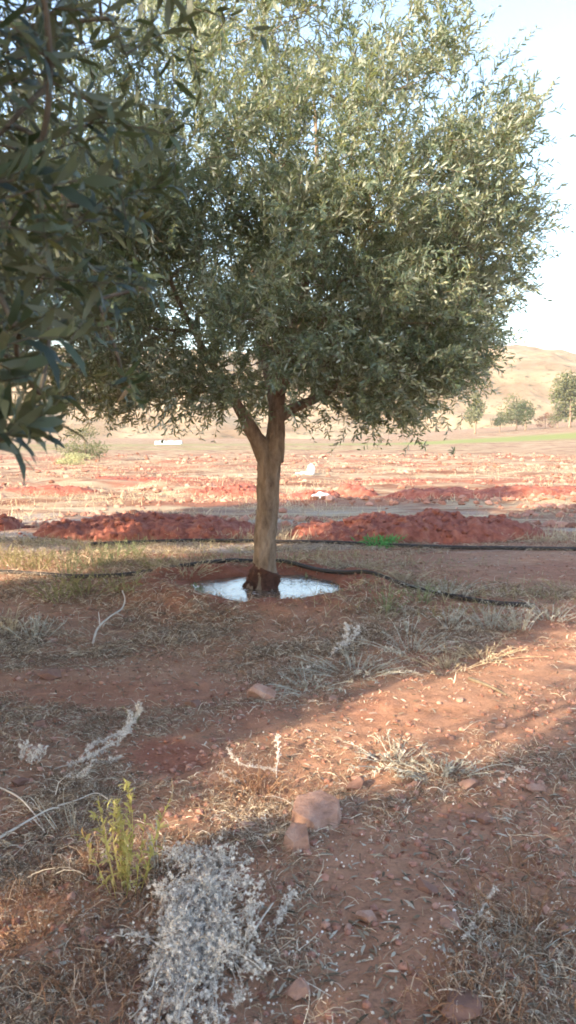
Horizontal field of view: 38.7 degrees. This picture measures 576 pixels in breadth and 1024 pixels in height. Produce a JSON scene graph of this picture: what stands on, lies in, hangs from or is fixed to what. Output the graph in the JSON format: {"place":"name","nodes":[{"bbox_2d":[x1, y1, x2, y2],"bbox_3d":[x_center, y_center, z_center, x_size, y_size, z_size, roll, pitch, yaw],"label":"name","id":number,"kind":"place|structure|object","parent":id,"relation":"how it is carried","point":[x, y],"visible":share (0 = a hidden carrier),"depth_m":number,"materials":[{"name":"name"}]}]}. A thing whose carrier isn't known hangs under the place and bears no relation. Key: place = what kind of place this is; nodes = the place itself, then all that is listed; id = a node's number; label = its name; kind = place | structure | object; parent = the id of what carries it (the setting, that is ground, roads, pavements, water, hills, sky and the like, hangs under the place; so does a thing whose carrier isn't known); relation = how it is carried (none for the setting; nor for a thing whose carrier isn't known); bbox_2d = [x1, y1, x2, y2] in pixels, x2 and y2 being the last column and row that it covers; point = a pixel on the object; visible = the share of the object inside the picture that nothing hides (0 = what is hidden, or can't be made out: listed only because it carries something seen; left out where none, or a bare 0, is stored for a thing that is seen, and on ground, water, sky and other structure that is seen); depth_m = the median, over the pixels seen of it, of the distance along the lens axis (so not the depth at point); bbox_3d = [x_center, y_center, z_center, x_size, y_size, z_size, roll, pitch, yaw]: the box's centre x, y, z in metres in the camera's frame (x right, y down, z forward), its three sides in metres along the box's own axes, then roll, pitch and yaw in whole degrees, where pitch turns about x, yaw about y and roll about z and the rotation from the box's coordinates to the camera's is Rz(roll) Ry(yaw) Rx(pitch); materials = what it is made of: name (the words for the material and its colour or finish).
{"place":"outdoors","nodes":[
{"label":"outdoors","id":0,"kind":"place"},
{"bbox_2d":[23,745,44,760],"bbox_3d":[-1.196,1.135,3.853,0.134,0.056,0.080,-5,8,-44],"label":"stone","id":1,"kind":"object","parent":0,"point":[30,748],"visible":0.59,"depth_m":3.84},
{"bbox_2d":[191,574,341,601],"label":"water","id":2,"kind":"structure","parent":0,"point":[231,586],"depth_m":7.95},
{"bbox_2d":[0,422,575,1023],"bbox_3d":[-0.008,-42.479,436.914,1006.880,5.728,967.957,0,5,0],"label":"ground","id":3,"kind":"structure","parent":0,"point":[558,440],"depth_m":4.50,"materials":[{"name":"soil"}]},
{"bbox_2d":[0,513,27,530],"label":"soil mound","id":4,"kind":"object","parent":3,"relation":"on","point":[9,522],"visible":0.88,"depth_m":12.84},
{"bbox_2d":[0,602,32,634],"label":"weed","id":5,"kind":"object","parent":3,"relation":"on","point":[11,623],"visible":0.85,"depth_m":6.29,"materials":[{"name":"plant"}]},
{"bbox_2d":[11,777,29,786],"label":"stone","id":6,"kind":"object","parent":3,"relation":"on","point":[19,781],"visible":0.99,"depth_m":3.53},
{"bbox_2d":[0,787,42,824],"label":"dry stick","id":7,"kind":"object","parent":3,"relation":"on","point":[12,793],"visible":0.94,"depth_m":3.32,"materials":[{"name":"wood"}]},
{"bbox_2d":[0,546,46,568],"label":"weed","id":8,"kind":"object","parent":3,"relation":"on","point":[12,561],"visible":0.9,"depth_m":9.21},
{"bbox_2d":[0,807,58,838],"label":"dry stick","id":9,"kind":"object","parent":3,"relation":"on","point":[19,825],"visible":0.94,"depth_m":3.10,"materials":[{"name":"wood"}]},
{"bbox_2d":[9,549,55,569],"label":"weed","id":10,"kind":"object","parent":3,"relation":"on","point":[39,556],"visible":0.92,"depth_m":9.07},
{"bbox_2d":[18,739,47,765],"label":"woolly weed","id":11,"kind":"object","parent":3,"relation":"on","point":[37,751],"visible":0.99,"depth_m":3.80,"materials":[{"name":"plant"}]},
{"bbox_2d":[0,612,67,639],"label":"weed","id":12,"kind":"object","parent":3,"relation":"on","point":[36,625],"visible":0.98,"depth_m":6.12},
{"bbox_2d":[38,668,60,680],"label":"stone","id":13,"kind":"object","parent":3,"relation":"on","point":[50,674],"visible":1,"depth_m":5.08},
{"bbox_2d":[43,638,57,642],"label":"stone","id":14,"kind":"object","parent":3,"relation":"on","point":[51,641],"visible":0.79,"depth_m":6.03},
{"bbox_2d":[2,484,99,495],"bbox_3d":[-6.288,-0.565,21.584,3.508,0.358,1.406,0,5,0],"label":"soil mound","id":15,"kind":"object","parent":3,"relation":"on","point":[53,489],"visible":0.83,"depth_m":21.17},
{"bbox_2d":[0,878,112,963],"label":"weed","id":16,"kind":"object","parent":3,"relation":"on","point":[15,933],"visible":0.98,"depth_m":2.41,"materials":[{"name":"brown plant"}]},
{"bbox_2d":[6,570,106,603],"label":"weed","id":17,"kind":"object","parent":3,"relation":"on","point":[61,591],"visible":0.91,"depth_m":7.51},
{"bbox_2d":[31,788,89,832],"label":"weed","id":18,"kind":"object","parent":3,"relation":"on","point":[73,820],"visible":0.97,"depth_m":3.07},
{"bbox_2d":[50,540,92,573],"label":"weed","id":19,"kind":"object","parent":3,"relation":"on","point":[69,566],"visible":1,"depth_m":8.62,"materials":[{"name":"beige plant"}]},
{"bbox_2d":[54,452,92,464],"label":"bush","id":20,"kind":"object","parent":3,"relation":"on","point":[76,456],"visible":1,"depth_m":40.40,"materials":[{"name":"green plant"}]},
{"bbox_2d":[54,426,110,459],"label":"shrub","id":21,"kind":"object","parent":3,"relation":"on","point":[85,452],"visible":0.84,"depth_m":44.88,"materials":[{"name":"green plant"}]},
{"bbox_2d":[57,793,110,806],"bbox_3d":[-0.821,1.173,3.345,0.224,0.010,0.097,-1,5,-6],"label":"dry stick","id":22,"kind":"object","parent":3,"relation":"on","point":[81,798],"visible":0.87,"depth_m":3.35,"materials":[{"name":"wood"}]},
{"bbox_2d":[43,571,127,595],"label":"weed","id":23,"kind":"object","parent":3,"relation":"on","point":[77,584],"visible":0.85,"depth_m":7.65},
{"bbox_2d":[77,832,101,874],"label":"weed","id":24,"kind":"object","parent":3,"relation":"on","point":[87,861],"visible":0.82,"depth_m":2.74,"materials":[{"name":"brown plant"}]},
{"bbox_2d":[65,544,122,569],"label":"weed","id":25,"kind":"object","parent":3,"relation":"on","point":[99,563],"visible":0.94,"depth_m":9.07,"materials":[{"name":"beige plant"}]},
{"bbox_2d":[50,701,142,779],"bbox_3d":[-0.848,1.067,3.930,0.250,0.180,0.759,2,6,21],"label":"woolly weed","id":26,"kind":"object","parent":3,"relation":"on","point":[124,732],"visible":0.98,"depth_m":3.94,"materials":[{"name":"plant"}]},
{"bbox_2d":[23,935,178,1015],"bbox_3d":[-0.483,1.250,2.155,0.408,0.087,0.288,-2,6,-17],"label":"weed","id":27,"kind":"object","parent":3,"relation":"on","point":[95,981],"visible":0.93,"depth_m":2.21,"materials":[{"name":"brown plant"}]},
{"bbox_2d":[92,590,124,643],"bbox_3d":[-1.462,0.829,6.624,0.203,0.146,1.329,0,5,0],"label":"dry stick","id":28,"kind":"object","parent":3,"relation":"on","point":[97,628],"visible":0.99,"depth_m":6.60,"materials":[{"name":"wood"}]},
{"bbox_2d":[96,541,134,559],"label":"weed","id":29,"kind":"object","parent":3,"relation":"on","point":[106,545],"visible":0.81,"depth_m":9.65,"materials":[{"name":"beige plant"}]},
{"bbox_2d":[72,778,171,898],"bbox_3d":[-0.523,1.063,2.620,0.317,0.359,0.246,0,5,0],"label":"weed","id":30,"kind":"object","parent":3,"relation":"on","point":[123,849],"visible":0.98,"depth_m":2.63,"materials":[{"name":"green plant"}]},
{"bbox_2d":[97,565,152,593],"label":"weed","id":31,"kind":"object","parent":3,"relation":"on","point":[126,587],"visible":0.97,"depth_m":7.67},
{"bbox_2d":[112,536,148,556],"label":"weed","id":32,"kind":"object","parent":3,"relation":"on","point":[135,551],"visible":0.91,"depth_m":10.01,"materials":[{"name":"beige plant"}]},
{"bbox_2d":[0,0,288,484],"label":"olive tree","id":33,"kind":"object","parent":3,"relation":"on","point":[31,191],"visible":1,"depth_m":1.04,"materials":[{"name":"green plant"}]},
{"bbox_2d":[113,551,178,566],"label":"weed","id":34,"kind":"object","parent":3,"relation":"on","point":[146,560],"visible":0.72,"depth_m":9.05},
{"bbox_2d":[16,511,288,542],"bbox_3d":[-1.942,0.194,12.513,4.451,0.439,2.648,0,5,0],"label":"soil mound","id":35,"kind":"object","parent":3,"relation":"on","point":[155,525],"visible":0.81,"depth_m":11.79,"materials":[{"name":"soil"}]},
{"bbox_2d":[146,816,166,872],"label":"weed","id":36,"kind":"object","parent":3,"relation":"on","point":[151,844],"visible":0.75,"depth_m":2.77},
{"bbox_2d":[91,476,237,481],"bbox_3d":[-3.657,-1.014,26.507,5.898,0.343,1.813,0,5,0],"label":"soil mound","id":37,"kind":"object","parent":3,"relation":"on","point":[145,479],"visible":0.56,"depth_m":26.21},
{"bbox_2d":[155,440,181,444],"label":"plastic tunnel","id":38,"kind":"structure","parent":3,"relation":"on","point":[171,442],"depth_m":118.85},
{"bbox_2d":[136,552,238,577],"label":"weed","id":39,"kind":"object","parent":3,"relation":"on","point":[192,571],"visible":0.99,"depth_m":8.38,"materials":[{"name":"plant"}]},
{"bbox_2d":[104,835,271,1023],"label":"woolly weed","id":40,"kind":"object","parent":3,"relation":"on","point":[176,932],"visible":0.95,"depth_m":2.33,"materials":[{"name":"plant"}]},
{"bbox_2d":[184,700,201,708],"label":"stone","id":41,"kind":"object","parent":3,"relation":"on","point":[194,703],"visible":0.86,"depth_m":4.59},
{"bbox_2d":[176,483,255,496],"bbox_3d":[-1.692,-0.525,20.889,3.334,0.415,1.390,0,5,0],"label":"soil mound","id":42,"kind":"object","parent":3,"relation":"on","point":[237,490],"visible":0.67,"depth_m":20.51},
{"bbox_2d":[240,821,254,828],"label":"stone","id":43,"kind":"object","parent":3,"relation":"on","point":[246,823],"visible":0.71,"depth_m":3.12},
{"bbox_2d":[217,733,282,783],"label":"woolly weed","id":44,"kind":"object","parent":3,"relation":"on","point":[263,767],"visible":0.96,"depth_m":3.70,"materials":[{"name":"plant"}]},
{"bbox_2d":[246,902,273,943],"bbox_3d":[-0.083,1.232,2.458,0.007,0.029,0.184,2,6,23],"label":"dry stick","id":45,"kind":"object","parent":3,"relation":"on","point":[257,925],"visible":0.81,"depth_m":2.46,"materials":[{"name":"wood"}]},
{"bbox_2d":[215,755,307,799],"bbox_3d":[-0.153,1.139,3.486,0.384,0.121,0.315,-5,7,-40],"label":"weed","id":46,"kind":"object","parent":3,"relation":"on","point":[252,787],"visible":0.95,"depth_m":3.46,"materials":[{"name":"brown plant"}]},
{"bbox_2d":[247,683,276,701],"bbox_3d":[-0.153,1.068,4.783,0.172,0.141,0.150,0,5,0],"label":"stone","id":47,"kind":"object","parent":3,"relation":"on","point":[256,690],"visible":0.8,"depth_m":4.74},
{"bbox_2d":[0,558,534,607],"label":"irrigation hose","id":48,"kind":"object","parent":3,"relation":"on","point":[450,595],"visible":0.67,"depth_m":8.42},
{"bbox_2d":[272,885,299,929],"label":"woolly weed","id":49,"kind":"object","parent":3,"relation":"on","point":[282,911],"visible":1,"depth_m":2.55,"materials":[{"name":"plant"}]},
{"bbox_2d":[0,0,575,590],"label":"olive tree","id":50,"kind":"object","parent":3,"relation":"on","point":[430,254],"visible":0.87,"depth_m":6.29,"materials":[{"name":"green plant"}]},
{"bbox_2d":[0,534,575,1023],"bbox_3d":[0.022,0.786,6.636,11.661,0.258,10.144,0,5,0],"label":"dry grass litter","id":51,"kind":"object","parent":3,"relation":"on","point":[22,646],"visible":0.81,"depth_m":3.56,"materials":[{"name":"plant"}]},
{"bbox_2d":[0,453,575,527],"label":"soil clods","id":52,"kind":"object","parent":3,"relation":"on","point":[464,498],"visible":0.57,"depth_m":19.32,"materials":[{"name":"soil"}]},
{"bbox_2d":[0,453,575,541],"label":"straw stubble","id":53,"kind":"object","parent":3,"relation":"on","point":[565,536],"visible":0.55,"depth_m":18.83,"materials":[{"name":"plant"}]},
{"bbox_2d":[0,530,575,1023],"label":"soil crumbs","id":54,"kind":"object","parent":3,"relation":"on","point":[402,966],"visible":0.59,"depth_m":3.20,"materials":[{"name":"soil"}]},
{"bbox_2d":[0,549,575,1023],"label":"fallen leaves","id":55,"kind":"object","parent":3,"relation":"on","point":[364,933],"visible":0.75,"depth_m":2.70,"materials":[{"name":"brown plant"}]},
{"bbox_2d":[2,698,575,1023],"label":"seed fluff","id":56,"kind":"object","parent":3,"relation":"on","point":[289,970],"visible":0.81,"depth_m":2.38,"materials":[{"name":"plant"}]},
{"bbox_2d":[282,823,309,852],"bbox_3d":[0.029,1.168,2.936,0.103,0.093,0.108,0,5,0],"label":"stone","id":57,"kind":"object","parent":3,"relation":"on","point":[296,836],"visible":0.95,"depth_m":2.91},
{"bbox_2d":[283,977,310,1001],"bbox_3d":[0.023,1.274,2.174,0.074,0.062,0.067,0,5,0],"label":"stone","id":58,"kind":"object","parent":3,"relation":"on","point":[297,989],"visible":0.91,"depth_m":2.15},
{"bbox_2d":[296,463,314,474],"bbox_3d":[0.644,-1.588,30.999,0.757,0.509,0.268,0,5,0],"label":"sack","id":59,"kind":"object","parent":3,"relation":"on","point":[310,469],"visible":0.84,"depth_m":30.92,"materials":[{"name":"white plastic"}]},
{"bbox_2d":[279,489,339,499],"bbox_3d":[0.600,-0.399,20.252,1.840,0.327,1.100,0,5,0],"label":"soil mound","id":60,"kind":"object","parent":3,"relation":"on","point":[307,493],"visible":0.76,"depth_m":20.04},
{"bbox_2d":[267,662,352,697],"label":"weed","id":61,"kind":"object","parent":3,"relation":"on","point":[318,686],"visible":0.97,"depth_m":4.92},
{"bbox_2d":[291,790,341,831],"bbox_3d":[0.113,1.175,3.184,0.227,0.118,0.205,4,7,36],"label":"stone","id":62,"kind":"object","parent":3,"relation":"on","point":[314,810],"visible":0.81,"depth_m":3.15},
{"bbox_2d":[312,491,328,497],"bbox_3d":[0.820,-0.410,19.812,0.571,0.177,0.504,0,5,0],"label":"plastic rag","id":63,"kind":"object","parent":3,"relation":"on","point":[320,493],"visible":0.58,"depth_m":19.73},
{"bbox_2d":[301,622,360,672],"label":"woolly weed","id":64,"kind":"object","parent":3,"relation":"on","point":[347,629],"visible":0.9,"depth_m":5.85,"materials":[{"name":"plant"}]},
{"bbox_2d":[90,538,575,550],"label":"irrigation hose","id":65,"kind":"object","parent":3,"relation":"on","point":[414,545],"visible":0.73,"depth_m":11.04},
{"bbox_2d":[285,639,420,683],"bbox_3d":[0.427,0.977,5.222,0.832,0.154,0.712,4,7,40],"label":"weed","id":66,"kind":"object","parent":3,"relation":"on","point":[390,671],"visible":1,"depth_m":5.26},
{"bbox_2d":[346,777,363,790],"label":"stone","id":67,"kind":"object","parent":3,"relation":"on","point":[357,783],"visible":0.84,"depth_m":3.50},
{"bbox_2d":[337,483,378,496],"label":"soil mound","id":68,"kind":"object","parent":3,"relation":"on","point":[358,489],"visible":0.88,"depth_m":20.37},
{"bbox_2d":[312,555,403,570],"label":"weed","id":69,"kind":"object","parent":3,"relation":"on","point":[346,563],"visible":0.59,"depth_m":9.44,"materials":[{"name":"plant"}]},
{"bbox_2d":[348,919,370,931],"bbox_3d":[0.215,1.245,2.462,0.008,0.014,0.089,-5,7,-43],"label":"dry stick","id":70,"kind":"object","parent":3,"relation":"on","point":[357,924],"visible":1,"depth_m":2.47,"materials":[{"name":"wood"}]},
{"bbox_2d":[355,910,376,923],"bbox_3d":[0.243,1.237,2.495,0.068,0.046,0.054,-3,6,-29],"label":"stone","id":71,"kind":"object","parent":3,"relation":"on","point":[367,916],"visible":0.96,"depth_m":2.48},
{"bbox_2d":[351,534,407,548],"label":"grass tuft","id":72,"kind":"object","parent":3,"relation":"on","point":[386,541],"visible":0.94,"depth_m":11.05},
{"bbox_2d":[368,583,410,614],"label":"weed","id":73,"kind":"object","parent":3,"relation":"on","point":[389,605],"visible":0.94,"depth_m":6.87,"materials":[{"name":"beige plant"}]},
{"bbox_2d":[343,728,438,779],"bbox_3d":[0.468,1.122,3.783,0.425,0.098,0.582,0,5,0],"label":"weed","id":74,"kind":"object","parent":3,"relation":"on","point":[402,751],"visible":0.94,"depth_m":3.77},
{"bbox_2d":[344,617,465,655],"bbox_3d":[0.852,0.907,5.733,0.829,0.153,0.886,3,6,31],"label":"weed","id":75,"kind":"object","parent":3,"relation":"on","point":[417,645],"visible":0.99,"depth_m":5.73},
{"bbox_2d":[340,478,469,484],"bbox_3d":[3.421,-0.920,25.929,5.480,0.290,1.865,0,5,0],"label":"soil mound","id":76,"kind":"object","parent":3,"relation":"on","point":[383,480],"visible":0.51,"depth_m":26.02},
{"bbox_2d":[361,561,452,584],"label":"weed","id":77,"kind":"object","parent":3,"relation":"on","point":[400,576],"visible":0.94,"depth_m":8.20,"materials":[{"name":"plant"}]},
{"bbox_2d":[401,606,421,632],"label":"weed","id":78,"kind":"object","parent":3,"relation":"on","point":[408,622],"visible":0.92,"depth_m":6.20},
{"bbox_2d":[411,780,421,786],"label":"stone","id":79,"kind":"object","parent":3,"relation":"on","point":[414,782],"visible":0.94,"depth_m":3.49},
{"bbox_2d":[401,581,438,604],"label":"weed","id":80,"kind":"object","parent":3,"relation":"on","point":[426,593],"visible":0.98,"depth_m":7.21,"materials":[{"name":"beige plant"}]},
{"bbox_2d":[287,508,560,544],"bbox_3d":[1.866,0.201,12.170,5.487,0.529,2.214,0,5,0],"label":"soil mound","id":81,"kind":"object","parent":3,"relation":"on","point":[431,525],"visible":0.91,"depth_m":11.71,"materials":[{"name":"soil"}]},
{"bbox_2d":[416,879,437,895],"bbox_3d":[0.452,1.218,2.661,0.078,0.040,0.040,4,7,34],"label":"stone","id":82,"kind":"object","parent":3,"relation":"on","point":[426,886],"visible":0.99,"depth_m":2.65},
{"bbox_2d":[380,748,501,780],"bbox_3d":[0.668,1.127,3.633,0.538,0.107,0.316,0,5,0],"label":"weed","id":83,"kind":"object","parent":3,"relation":"on","point":[449,767],"visible":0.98,"depth_m":3.61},
{"bbox_2d":[398,644,498,675],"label":"weed","id":84,"kind":"object","parent":3,"relation":"on","point":[440,665],"visible":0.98,"depth_m":5.33,"materials":[{"name":"plant"}]},
{"bbox_2d":[439,911,460,931],"bbox_3d":[0.499,1.234,2.464,0.066,0.039,0.091,5,7,42],"label":"stone","id":85,"kind":"object","parent":3,"relation":"on","point":[445,922],"visible":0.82,"depth_m":2.45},
{"bbox_2d":[403,577,496,595],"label":"weed","id":86,"kind":"object","parent":3,"relation":"on","point":[456,589],"visible":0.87,"depth_m":7.73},
{"bbox_2d":[409,602,491,629],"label":"weed","id":87,"kind":"object","parent":3,"relation":"on","point":[457,618],"visible":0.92,"depth_m":6.42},
{"bbox_2d":[441,987,482,1023],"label":"stone","id":88,"kind":"object","parent":3,"relation":"on","point":[467,998],"visible":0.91,"depth_m":2.07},
{"bbox_2d":[459,778,478,789],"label":"stone","id":89,"kind":"object","parent":3,"relation":"on","point":[472,783],"visible":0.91,"depth_m":3.47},
{"bbox_2d":[376,484,570,499],"bbox_3d":[4.400,-0.420,19.654,5.585,0.552,2.077,0,5,0],"label":"soil mound","id":90,"kind":"object","parent":3,"relation":"on","point":[516,490],"visible":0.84,"depth_m":19.10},
{"bbox_2d":[463,392,487,433],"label":"tree","id":91,"kind":"object","parent":3,"relation":"on","point":[474,413],"visible":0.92,"depth_m":163.55,"materials":[{"name":"green plant"}]},
{"bbox_2d":[459,884,499,939],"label":"woolly weed","id":92,"kind":"object","parent":3,"relation":"on","point":[470,924],"visible":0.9,"depth_m":2.47,"materials":[{"name":"plant"}]},
{"bbox_2d":[476,811,493,824],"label":"stone","id":93,"kind":"object","parent":3,"relation":"on","point":[484,818],"visible":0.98,"depth_m":3.15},
{"bbox_2d":[468,676,506,694],"bbox_3d":[1.181,1.031,4.850,0.025,0.026,0.356,-2,6,-24],"label":"dry stick","id":94,"kind":"object","parent":3,"relation":"on","point":[483,683],"visible":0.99,"depth_m":4.86,"materials":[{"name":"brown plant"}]},
{"bbox_2d":[454,598,536,629],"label":"weed","id":95,"kind":"object","parent":3,"relation":"on","point":[484,616],"visible":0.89,"depth_m":6.39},
{"bbox_2d":[443,635,547,666],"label":"weed","id":96,"kind":"object","parent":3,"relation":"on","point":[500,655],"visible":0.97,"depth_m":5.50,"materials":[{"name":"plant"}]},
{"bbox_2d":[490,411,507,431],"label":"tree","id":97,"kind":"object","parent":3,"relation":"on","point":[498,421],"visible":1,"depth_m":166.34,"materials":[{"name":"green plant"}]},
{"bbox_2d":[438,907,575,1001],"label":"weed","id":98,"kind":"object","parent":3,"relation":"on","point":[524,956],"visible":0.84,"depth_m":2.29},
{"bbox_2d":[494,766,530,787],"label":"woolly weed","id":99,"kind":"object","parent":3,"relation":"on","point":[499,785],"visible":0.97,"depth_m":3.60,"materials":[{"name":"plant"}]},
{"bbox_2d":[496,393,531,429],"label":"tree","id":100,"kind":"object","parent":3,"relation":"on","point":[508,414],"visible":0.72,"depth_m":174.09,"materials":[{"name":"green plant"}]},
{"bbox_2d":[482,603,546,631],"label":"weed","id":101,"kind":"object","parent":3,"relation":"on","point":[515,620],"visible":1,"depth_m":6.21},
{"bbox_2d":[466,881,575,941],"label":"weed","id":102,"kind":"object","parent":3,"relation":"on","point":[538,917],"visible":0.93,"depth_m":2.48,"materials":[{"name":"brown plant"}]},
{"bbox_2d":[514,400,535,429],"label":"tree","id":103,"kind":"object","parent":3,"relation":"on","point":[527,411],"visible":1,"depth_m":166.28,"materials":[{"name":"green plant"}]},
{"bbox_2d":[526,783,546,792],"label":"stone","id":104,"kind":"object","parent":3,"relation":"on","point":[535,787],"visible":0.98,"depth_m":3.42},
{"bbox_2d":[535,412,556,428],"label":"tree","id":105,"kind":"object","parent":3,"relation":"on","point":[540,420],"visible":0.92,"depth_m":171.03,"materials":[{"name":"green plant"}]},
{"bbox_2d":[518,598,575,623],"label":"weed","id":106,"kind":"object","parent":3,"relation":"on","point":[548,614],"visible":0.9,"depth_m":6.53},
{"bbox_2d":[546,404,566,427],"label":"tree","id":107,"kind":"object","parent":3,"relation":"on","point":[556,416],"visible":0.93,"depth_m":168.66,"materials":[{"name":"green plant"}]},
{"bbox_2d":[542,486,575,491],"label":"soil mound","id":108,"kind":"object","parent":3,"relation":"on","point":[570,488],"visible":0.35,"depth_m":21.46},
{"bbox_2d":[547,369,575,427],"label":"tree","id":109,"kind":"object","parent":3,"relation":"on","point":[566,390],"visible":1,"depth_m":164.17,"materials":[{"name":"green plant"}]},
{"bbox_2d":[0,530,575,618],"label":"grass","id":110,"kind":"structure","parent":0,"point":[168,560],"depth_m":9.51,"materials":[{"name":"plant"}]},
{"bbox_2d":[0,0,575,353],"label":"sky","id":111,"kind":"structure","parent":0,"point":[551,325],"materials":[{"name":"white"}]},
{"bbox_2d":[7,344,575,438],"bbox_3d":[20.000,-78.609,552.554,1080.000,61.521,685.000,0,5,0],"label":"hill","id":112,"kind":"structure","parent":0,"point":[533,373],"depth_m":322.90,"materials":[{"name":"soil"}]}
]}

